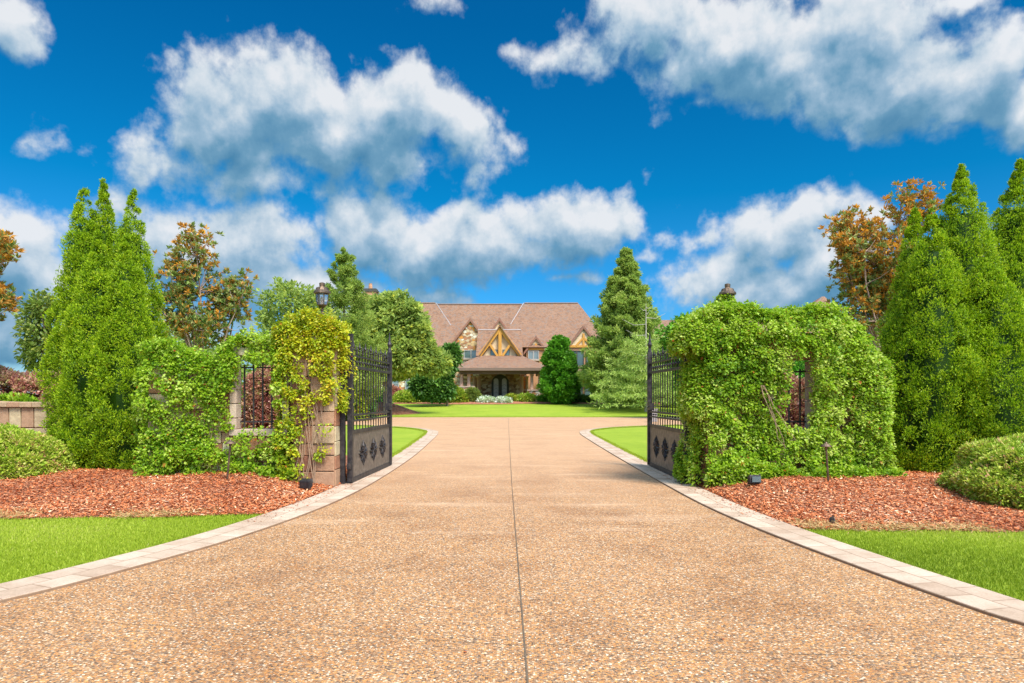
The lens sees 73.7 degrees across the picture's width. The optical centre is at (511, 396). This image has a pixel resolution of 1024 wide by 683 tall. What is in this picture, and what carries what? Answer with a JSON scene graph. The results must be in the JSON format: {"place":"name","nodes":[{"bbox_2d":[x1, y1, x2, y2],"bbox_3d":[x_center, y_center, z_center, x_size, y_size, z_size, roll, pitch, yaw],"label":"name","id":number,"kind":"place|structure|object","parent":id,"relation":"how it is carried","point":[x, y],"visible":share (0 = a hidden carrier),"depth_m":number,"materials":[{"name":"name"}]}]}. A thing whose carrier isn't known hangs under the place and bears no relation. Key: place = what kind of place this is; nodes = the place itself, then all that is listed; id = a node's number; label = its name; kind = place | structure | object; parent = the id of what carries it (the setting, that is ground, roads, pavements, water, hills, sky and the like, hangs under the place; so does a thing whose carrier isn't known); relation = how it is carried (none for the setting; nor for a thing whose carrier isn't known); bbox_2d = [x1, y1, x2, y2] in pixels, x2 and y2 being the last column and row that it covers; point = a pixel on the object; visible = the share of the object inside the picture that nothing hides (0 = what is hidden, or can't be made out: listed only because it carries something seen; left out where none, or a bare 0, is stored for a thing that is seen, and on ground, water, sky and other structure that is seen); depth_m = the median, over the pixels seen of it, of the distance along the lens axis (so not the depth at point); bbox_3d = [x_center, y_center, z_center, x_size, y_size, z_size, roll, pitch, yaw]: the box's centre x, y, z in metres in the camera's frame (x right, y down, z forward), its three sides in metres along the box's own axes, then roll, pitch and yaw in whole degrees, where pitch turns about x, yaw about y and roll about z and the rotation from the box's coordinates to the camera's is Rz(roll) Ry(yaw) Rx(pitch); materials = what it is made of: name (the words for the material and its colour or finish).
{"place":"outdoors","nodes":[
{"label":"outdoors","id":0,"kind":"place"},
{"bbox_2d":[0,513,259,582],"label":"grass","id":1,"kind":"structure","parent":0,"point":[81,522],"depth_m":7.74,"materials":[{"name":"green plant"}]},
{"bbox_2d":[0,455,346,518],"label":"mulch ground","id":2,"kind":"structure","parent":0,"point":[96,480],"depth_m":10.42,"materials":[{"name":"brown wood"}]},
{"bbox_2d":[0,422,80,479],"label":"rounded shrub","id":3,"kind":"object","parent":2,"relation":"on","point":[25,451],"visible":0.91,"depth_m":11.92,"materials":[{"name":"green plant"}]},
{"bbox_2d":[31,187,102,465],"bbox_3d":[-8.702,-1.310,13.879,1.650,5.981,1.687,0,0,0],"label":"arborvitae tree","id":4,"kind":"object","parent":2,"relation":"on","point":[76,250],"visible":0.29,"depth_m":13.56,"materials":[{"name":"green plant"}]},
{"bbox_2d":[52,229,116,469],"bbox_3d":[-8.005,-0.784,13.175,1.616,4.927,1.584,0,0,0],"label":"arborvitae tree","id":5,"kind":"object","parent":2,"relation":"on","point":[82,328],"visible":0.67,"depth_m":12.81,"materials":[{"name":"green plant"}]},
{"bbox_2d":[57,177,119,425],"bbox_3d":[-8.422,-1.432,14.139,1.574,6.224,1.587,0,0,0],"label":"arborvitae tree","id":6,"kind":"object","parent":2,"relation":"on","point":[105,212],"visible":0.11,"depth_m":14.01,"materials":[{"name":"green plant"}]},
{"bbox_2d":[0,503,222,520],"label":"dry grass","id":7,"kind":"structure","parent":2,"relation":"on","point":[117,513],"depth_m":9.09,"materials":[{"name":"beige plant"}]},
{"bbox_2d":[82,232,158,469],"bbox_3d":[-7.368,-0.744,13.137,1.549,4.848,1.580,0,0,-32],"label":"arborvitae tree","id":8,"kind":"object","parent":2,"relation":"on","point":[127,333],"visible":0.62,"depth_m":12.76,"materials":[{"name":"green plant"}]},
{"bbox_2d":[110,188,169,348],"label":"arborvitae tree","id":9,"kind":"object","parent":2,"relation":"on","point":[126,226],"visible":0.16,"depth_m":13.86,"materials":[{"name":"green plant"}]},
{"bbox_2d":[145,436,300,479],"bbox_3d":[-5.032,1.161,11.989,2.800,1.022,0.688,0,0,0],"label":"ivy","id":10,"kind":"object","parent":2,"relation":"on","point":[172,457],"visible":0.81,"depth_m":11.89,"materials":[{"name":"green plant"}]},
{"bbox_2d":[225,439,235,478],"bbox_3d":[-4.660,1.073,11.300,0.176,0.752,0.172,0,0,0],"label":"path light","id":11,"kind":"object","parent":2,"relation":"on","point":[230,442],"visible":0.94,"depth_m":11.29,"materials":[{"name":"brown metal"}]},
{"bbox_2d":[299,478,312,489],"bbox_3d":[-3.418,1.472,11.355,0.200,0.235,0.129,0,0,20],"label":"ground spotlight","id":12,"kind":"object","parent":2,"relation":"on","point":[305,483],"visible":0.97,"depth_m":11.30,"materials":[{"name":"metal"}]},
{"bbox_2d":[0,417,1023,682],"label":"driveway","id":13,"kind":"structure","parent":0,"point":[556,549],"depth_m":5.33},
{"bbox_2d":[0,403,1023,599],"bbox_3d":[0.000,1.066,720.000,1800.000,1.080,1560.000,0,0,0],"label":"ground","id":14,"kind":"structure","parent":0,"point":[633,439],"depth_m":33.75,"materials":[{"name":"green plant"}]},
{"bbox_2d":[0,229,24,320],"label":"magnolia tree","id":15,"kind":"object","parent":14,"relation":"on","point":[7,255],"visible":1,"depth_m":17.02,"materials":[{"name":"orange plant"}]},
{"bbox_2d":[0,401,56,435],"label":"planter wall","id":16,"kind":"structure","parent":14,"relation":"on","point":[17,413],"depth_m":15.21,"materials":[{"name":"stone"}]},
{"bbox_2d":[0,390,43,407],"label":"leafy plant","id":17,"kind":"object","parent":16,"relation":"in","point":[13,397],"visible":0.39,"depth_m":15.83,"materials":[{"name":"green plant"}]},
{"bbox_2d":[0,365,60,427],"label":"red hedge","id":18,"kind":"object","parent":14,"relation":"on","point":[11,379],"visible":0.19,"depth_m":17.86,"materials":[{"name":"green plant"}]},
{"bbox_2d":[9,287,65,372],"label":"pale tree","id":19,"kind":"object","parent":14,"relation":"on","point":[31,346],"visible":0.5,"depth_m":24.53,"materials":[{"name":"green plant"}]},
{"bbox_2d":[150,221,259,353],"bbox_3d":[-9.580,-1.869,20.906,3.315,7.143,2.247,0,0,-29],"label":"magnolia tree","id":20,"kind":"object","parent":14,"relation":"on","point":[181,293],"visible":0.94,"depth_m":20.81,"materials":[{"name":"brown plant"}]},
{"bbox_2d":[153,329,272,407],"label":"garden tree","id":21,"kind":"object","parent":14,"relation":"on","point":[242,369],"visible":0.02,"depth_m":31.79,"materials":[{"name":"green plant"}]},
{"bbox_2d":[0,425,437,602],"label":"pavement edge","id":22,"kind":"object","parent":14,"relation":"on","point":[48,581],"visible":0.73,"depth_m":7.31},
{"bbox_2d":[340,352,345,483],"bbox_3d":[-3.060,0.325,12.360,0.080,2.550,0.100,0,0,0],"label":"hinge post","id":23,"kind":"object","parent":22,"relation":"on","point":[342,448],"visible":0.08,"depth_m":12.31,"materials":[{"name":"metal"}]},
{"bbox_2d":[346,332,391,482],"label":"iron gate","id":24,"kind":"structure","parent":23,"relation":"attached to","point":[369,450],"depth_m":13.69,"materials":[{"name":"metal"}]},
{"bbox_2d":[148,347,294,475],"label":"garden wall","id":25,"kind":"structure","parent":14,"relation":"on","point":[234,400],"depth_m":12.19,"materials":[{"name":"stone"}]},
{"bbox_2d":[129,323,292,478],"bbox_3d":[-5.228,0.173,12.259,3.382,2.986,1.103,0,0,0],"label":"ivy","id":26,"kind":"object","parent":25,"relation":"attached to","point":[172,358],"visible":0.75,"depth_m":12.04,"materials":[{"name":"green plant"}]},
{"bbox_2d":[240,362,281,428],"bbox_3d":[-4.510,-0.055,12.360,0.810,1.250,0.032,0,0,0],"label":"window grille","id":27,"kind":"object","parent":25,"relation":"attached to","point":[254,421],"depth_m":12.34,"materials":[{"name":"metal"}]},
{"bbox_2d":[240,365,279,427],"bbox_3d":[-5.682,0.515,16.206,1.653,2.661,1.364,0,0,0],"label":"red shrub","id":28,"kind":"object","parent":14,"relation":"on","point":[258,397],"visible":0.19,"depth_m":15.78,"materials":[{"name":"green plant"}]},
{"bbox_2d":[250,276,354,366],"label":"garden tree","id":29,"kind":"object","parent":14,"relation":"on","point":[266,318],"visible":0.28,"depth_m":41.25,"materials":[{"name":"green plant"}]},
{"bbox_2d":[287,336,342,486],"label":"stone pillar","id":30,"kind":"structure","parent":14,"relation":"on","point":[328,471],"depth_m":11.98,"materials":[{"name":"beige stone"}]},
{"bbox_2d":[266,305,357,482],"bbox_3d":[-3.596,0.034,12.337,1.485,3.250,1.284,0,0,0],"label":"ivy","id":31,"kind":"object","parent":30,"relation":"attached to","point":[325,330],"visible":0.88,"depth_m":11.90,"materials":[{"name":"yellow plant"}]},
{"bbox_2d":[313,282,330,316],"bbox_3d":[-3.420,-1.758,12.300,0.310,0.615,0.310,0,0,0],"label":"lantern","id":32,"kind":"object","parent":30,"relation":"on","point":[321,292],"visible":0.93,"depth_m":12.23,"materials":[{"name":"brown metal"}]},
{"bbox_2d":[324,246,387,417],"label":"juniper tree","id":33,"kind":"object","parent":14,"relation":"on","point":[350,287],"visible":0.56,"depth_m":45.61,"materials":[{"name":"green plant"}]},
{"bbox_2d":[346,377,369,420],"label":"yellow shrub","id":34,"kind":"object","parent":14,"relation":"on","point":[360,404],"visible":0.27,"depth_m":45.43,"materials":[{"name":"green plant"}]},
{"bbox_2d":[367,390,378,417],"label":"shrub","id":35,"kind":"object","parent":14,"relation":"on","point":[372,408],"visible":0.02,"depth_m":51.62,"materials":[{"name":"green plant"}]},
{"bbox_2d":[376,390,393,403],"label":"shrub","id":36,"kind":"object","parent":14,"relation":"on","point":[381,397],"visible":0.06,"depth_m":65.35,"materials":[{"name":"green plant"}]},
{"bbox_2d":[376,402,419,414],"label":"mulch mound","id":37,"kind":"object","parent":14,"relation":"on","point":[398,410],"visible":0.36,"depth_m":58.93,"materials":[{"name":"brown wood"}]},
{"bbox_2d":[342,287,455,413],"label":"oak tree","id":38,"kind":"object","parent":14,"relation":"on","point":[403,319],"visible":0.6,"depth_m":56.34,"materials":[{"name":"green plant"}]},
{"bbox_2d":[407,341,463,405],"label":"evergreen bush","id":39,"kind":"object","parent":14,"relation":"on","point":[441,389],"visible":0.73,"depth_m":68.90,"materials":[{"name":"green plant"}]},
{"bbox_2d":[363,283,598,397],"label":"stone house","id":40,"kind":"structure","parent":14,"relation":"on","point":[503,346],"depth_m":90.60,"materials":[{"name":"brown stone"}]},
{"bbox_2d":[463,350,475,359],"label":"window","id":41,"kind":"structure","parent":40,"relation":"in","point":[468,354],"depth_m":89.53,"materials":[{"name":"glass"}]},
{"bbox_2d":[491,375,508,397],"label":"door","id":42,"kind":"structure","parent":40,"relation":"in","point":[500,383],"depth_m":87.78,"materials":[{"name":"paint"}]},
{"bbox_2d":[528,351,538,360],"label":"window","id":43,"kind":"structure","parent":40,"relation":"in","point":[533,355],"depth_m":90.59,"materials":[{"name":"white glass"}]},
{"bbox_2d":[572,350,583,366],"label":"window","id":44,"kind":"structure","parent":40,"relation":"in","point":[580,361],"depth_m":89.18,"materials":[{"name":"glass"}]},
{"bbox_2d":[584,387,591,394],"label":"window","id":45,"kind":"structure","parent":40,"relation":"in","point":[586,392],"depth_m":89.16,"materials":[{"name":"glass"}]},
{"bbox_2d":[346,416,679,461],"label":"grass","id":46,"kind":"structure","parent":14,"relation":"on","point":[425,432],"depth_m":29.00,"materials":[{"name":"green plant"}]},
{"bbox_2d":[392,401,659,403],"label":"mulch bed","id":47,"kind":"object","parent":14,"relation":"on","point":[518,402],"visible":0.16,"depth_m":74.27,"materials":[{"name":"brown wood"}]},
{"bbox_2d":[392,385,402,395],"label":"bronze shrub","id":48,"kind":"object","parent":47,"relation":"on","point":[395,389],"visible":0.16,"depth_m":78.58,"materials":[{"name":"red plant"}]},
{"bbox_2d":[392,389,421,402],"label":"shrub","id":49,"kind":"object","parent":47,"relation":"on","point":[403,396],"visible":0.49,"depth_m":75.05,"materials":[{"name":"green plant"}]},
{"bbox_2d":[433,385,469,402],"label":"shrub","id":50,"kind":"object","parent":47,"relation":"on","point":[461,395],"visible":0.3,"depth_m":74.66,"materials":[{"name":"green plant"}]},
{"bbox_2d":[464,387,481,401],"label":"shrub","id":51,"kind":"object","parent":47,"relation":"on","point":[474,393],"visible":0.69,"depth_m":75.41,"materials":[{"name":"green plant"}]},
{"bbox_2d":[476,395,495,402],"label":"white flowers","id":52,"kind":"object","parent":47,"relation":"on","point":[485,399],"visible":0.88,"depth_m":74.62,"materials":[{"name":"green plant"}]},
{"bbox_2d":[494,396,512,402],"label":"white flowers","id":53,"kind":"object","parent":47,"relation":"on","point":[502,399],"visible":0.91,"depth_m":74.38,"materials":[{"name":"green plant"}]},
{"bbox_2d":[505,393,517,400],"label":"perennial","id":54,"kind":"object","parent":47,"relation":"on","point":[513,396],"visible":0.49,"depth_m":76.48,"materials":[{"name":"green plant"}]},
{"bbox_2d":[516,391,538,401],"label":"perennial","id":55,"kind":"object","parent":47,"relation":"on","point":[527,396],"visible":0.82,"depth_m":75.90,"materials":[{"name":"green plant"}]},
{"bbox_2d":[536,394,547,401],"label":"perennial","id":56,"kind":"object","parent":47,"relation":"on","point":[542,398],"visible":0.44,"depth_m":75.86,"materials":[{"name":"green plant"}]},
{"bbox_2d":[573,394,595,402],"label":"clipped shrub","id":57,"kind":"object","parent":47,"relation":"on","point":[581,398],"visible":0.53,"depth_m":75.13,"materials":[{"name":"green plant"}]},
{"bbox_2d":[536,334,582,404],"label":"round evergreen","id":58,"kind":"object","parent":14,"relation":"on","point":[559,380],"visible":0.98,"depth_m":72.71,"materials":[{"name":"green plant"}]},
{"bbox_2d":[576,246,671,404],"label":"spruce tree","id":59,"kind":"object","parent":14,"relation":"on","point":[624,297],"visible":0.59,"depth_m":68.20,"materials":[{"name":"green plant"}]},
{"bbox_2d":[587,307,676,411],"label":"pine tree","id":60,"kind":"object","parent":14,"relation":"on","point":[637,355],"visible":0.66,"depth_m":61.29,"materials":[{"name":"green plant"}]},
{"bbox_2d":[661,391,676,407],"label":"shrub","id":61,"kind":"object","parent":14,"relation":"on","point":[668,403],"visible":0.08,"depth_m":67.57,"materials":[{"name":"green plant"}]},
{"bbox_2d":[652,311,691,390],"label":"garden tree","id":62,"kind":"object","parent":14,"relation":"on","point":[669,329],"visible":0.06,"depth_m":49.80,"materials":[{"name":"green plant"}]},
{"bbox_2d":[700,329,750,484],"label":"stone pillar","id":63,"kind":"structure","parent":14,"relation":"on","point":[705,450],"depth_m":11.99,"materials":[{"name":"beige stone"}]},
{"bbox_2d":[719,283,735,300],"bbox_3d":[3.900,-1.748,12.360,0.310,0.615,0.310,0,0,0],"label":"lantern","id":64,"kind":"object","parent":63,"relation":"on","point":[728,290],"visible":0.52,"depth_m":12.27,"materials":[{"name":"brown metal"}]},
{"bbox_2d":[665,292,900,486],"bbox_3d":[4.865,-0.132,12.254,4.228,3.576,1.498,0,0,0],"label":"ivy","id":65,"kind":"object","parent":63,"relation":"attached to","point":[701,345],"visible":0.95,"depth_m":11.81,"materials":[{"name":"green plant"}]},
{"bbox_2d":[653,297,870,399],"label":"stone wing","id":66,"kind":"structure","parent":14,"relation":"on","point":[667,322],"depth_m":76.56,"materials":[{"name":"beige stone"}]},
{"bbox_2d":[775,370,804,427],"bbox_3d":[6.536,0.583,15.994,2.098,2.577,1.375,0,0,0],"label":"red shrub","id":67,"kind":"object","parent":14,"relation":"on","point":[794,407],"visible":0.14,"depth_m":15.59,"materials":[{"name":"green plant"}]},
{"bbox_2d":[580,425,1023,625],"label":"pavement edge","id":68,"kind":"object","parent":14,"relation":"on","point":[986,601],"visible":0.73,"depth_m":6.78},
{"bbox_2d":[750,333,863,468],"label":"garden wall","id":69,"kind":"structure","parent":14,"relation":"on","point":[808,405],"depth_m":12.20,"materials":[{"name":"stone"}]},
{"bbox_2d":[777,366,805,425],"bbox_3d":[5.010,-0.020,12.360,0.610,1.180,0.032,0,0,0],"label":"window grille","id":70,"kind":"object","parent":69,"relation":"attached to","point":[799,421],"depth_m":12.35,"materials":[{"name":"metal"}]},
{"bbox_2d":[782,323,882,393],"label":"garden tree","id":71,"kind":"object","parent":14,"relation":"on","point":[796,367],"visible":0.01,"depth_m":29.62,"materials":[{"name":"green plant"}]},
{"bbox_2d":[818,177,946,351],"bbox_3d":[10.660,-2.296,19.628,3.660,7.996,2.633,0,0,0],"label":"magnolia tree","id":72,"kind":"object","parent":14,"relation":"on","point":[869,294],"visible":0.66,"depth_m":19.23,"materials":[{"name":"brown plant"}]},
{"bbox_2d":[803,527,1023,600],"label":"grass","id":73,"kind":"structure","parent":14,"relation":"on","point":[1018,582],"depth_m":7.01,"materials":[{"name":"green plant"}]},
{"bbox_2d":[0,0,1023,395],"label":"sky","id":74,"kind":"structure","parent":0,"point":[463,151],"materials":[{"name":"blue"}]},
{"bbox_2d":[690,464,1023,531],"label":"mulch ground","id":75,"kind":"structure","parent":0,"point":[882,510],"depth_m":9.58,"materials":[{"name":"brown wood"}]},
{"bbox_2d":[694,397,699,481],"bbox_3d":[3.360,0.325,12.420,0.080,2.550,0.100,0,0,0],"label":"hinge post","id":76,"kind":"object","parent":75,"relation":"on","point":[697,463],"visible":0.02,"depth_m":12.37,"materials":[{"name":"metal"}]},
{"bbox_2d":[647,333,689,481],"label":"iron gate","id":77,"kind":"structure","parent":76,"relation":"attached to","point":[662,440],"depth_m":14.35,"materials":[{"name":"metal"}]},
{"bbox_2d":[747,475,760,484],"bbox_3d":[3.941,1.381,11.095,0.200,0.235,0.129,0,0,-10],"label":"ground spotlight","id":78,"kind":"object","parent":75,"relation":"on","point":[753,479],"visible":0.92,"depth_m":11.04,"materials":[{"name":"metal"}]},
{"bbox_2d":[699,453,906,487],"bbox_3d":[5.029,1.316,11.739,3.579,0.740,0.767,0,0,0],"label":"ivy","id":79,"kind":"object","parent":75,"relation":"on","point":[773,471],"visible":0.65,"depth_m":11.56,"materials":[{"name":"green plant"}]},
{"bbox_2d":[820,442,831,481],"bbox_3d":[5.060,1.088,11.000,0.176,0.731,0.172,0,0,0],"label":"path light","id":80,"kind":"object","parent":75,"relation":"on","point":[826,445],"visible":0.95,"depth_m":10.98,"materials":[{"name":"brown metal"}]},
{"bbox_2d":[829,516,834,522],"bbox_3d":[3.962,1.537,8.449,0.065,0.118,0.100,0,0,30],"label":"ground spotlight","id":81,"kind":"object","parent":75,"relation":"on","point":[832,519],"visible":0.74,"depth_m":8.41,"materials":[{"name":"metal"}]},
{"bbox_2d":[874,206,930,445],"bbox_3d":[8.003,-1.070,13.585,1.643,5.500,1.599,0,0,0],"label":"arborvitae tree","id":82,"kind":"object","parent":75,"relation":"on","point":[910,231],"visible":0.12,"depth_m":13.55,"materials":[{"name":"green plant"}]},
{"bbox_2d":[787,517,1023,537],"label":"dry grass","id":83,"kind":"structure","parent":75,"relation":"on","point":[843,525],"depth_m":8.19,"materials":[{"name":"beige plant"}]},
{"bbox_2d":[875,208,999,472],"bbox_3d":[7.835,-0.936,12.799,2.078,5.255,2.211,0,0,0],"label":"arborvitae tree","id":84,"kind":"object","parent":75,"relation":"on","point":[927,410],"visible":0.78,"depth_m":12.39,"materials":[{"name":"green plant"}]},
{"bbox_2d":[902,163,1023,445],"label":"arborvitae tree","id":85,"kind":"object","parent":75,"relation":"on","point":[968,232],"visible":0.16,"depth_m":12.84,"materials":[{"name":"green plant"}]},
{"bbox_2d":[935,432,1023,509],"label":"rounded shrub","id":86,"kind":"object","parent":75,"relation":"on","point":[991,469],"visible":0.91,"depth_m":9.61,"materials":[{"name":"green plant"}]},
{"bbox_2d":[950,263,1023,458],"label":"arborvitae tree","id":87,"kind":"object","parent":75,"relation":"on","point":[997,348],"visible":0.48,"depth_m":12.09,"materials":[{"name":"green plant"}]},
{"bbox_2d":[983,158,1023,317],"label":"arborvitae tree","id":88,"kind":"object","parent":75,"relation":"on","point":[1009,231],"visible":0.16,"depth_m":13.69,"materials":[{"name":"green plant"}]}
]}

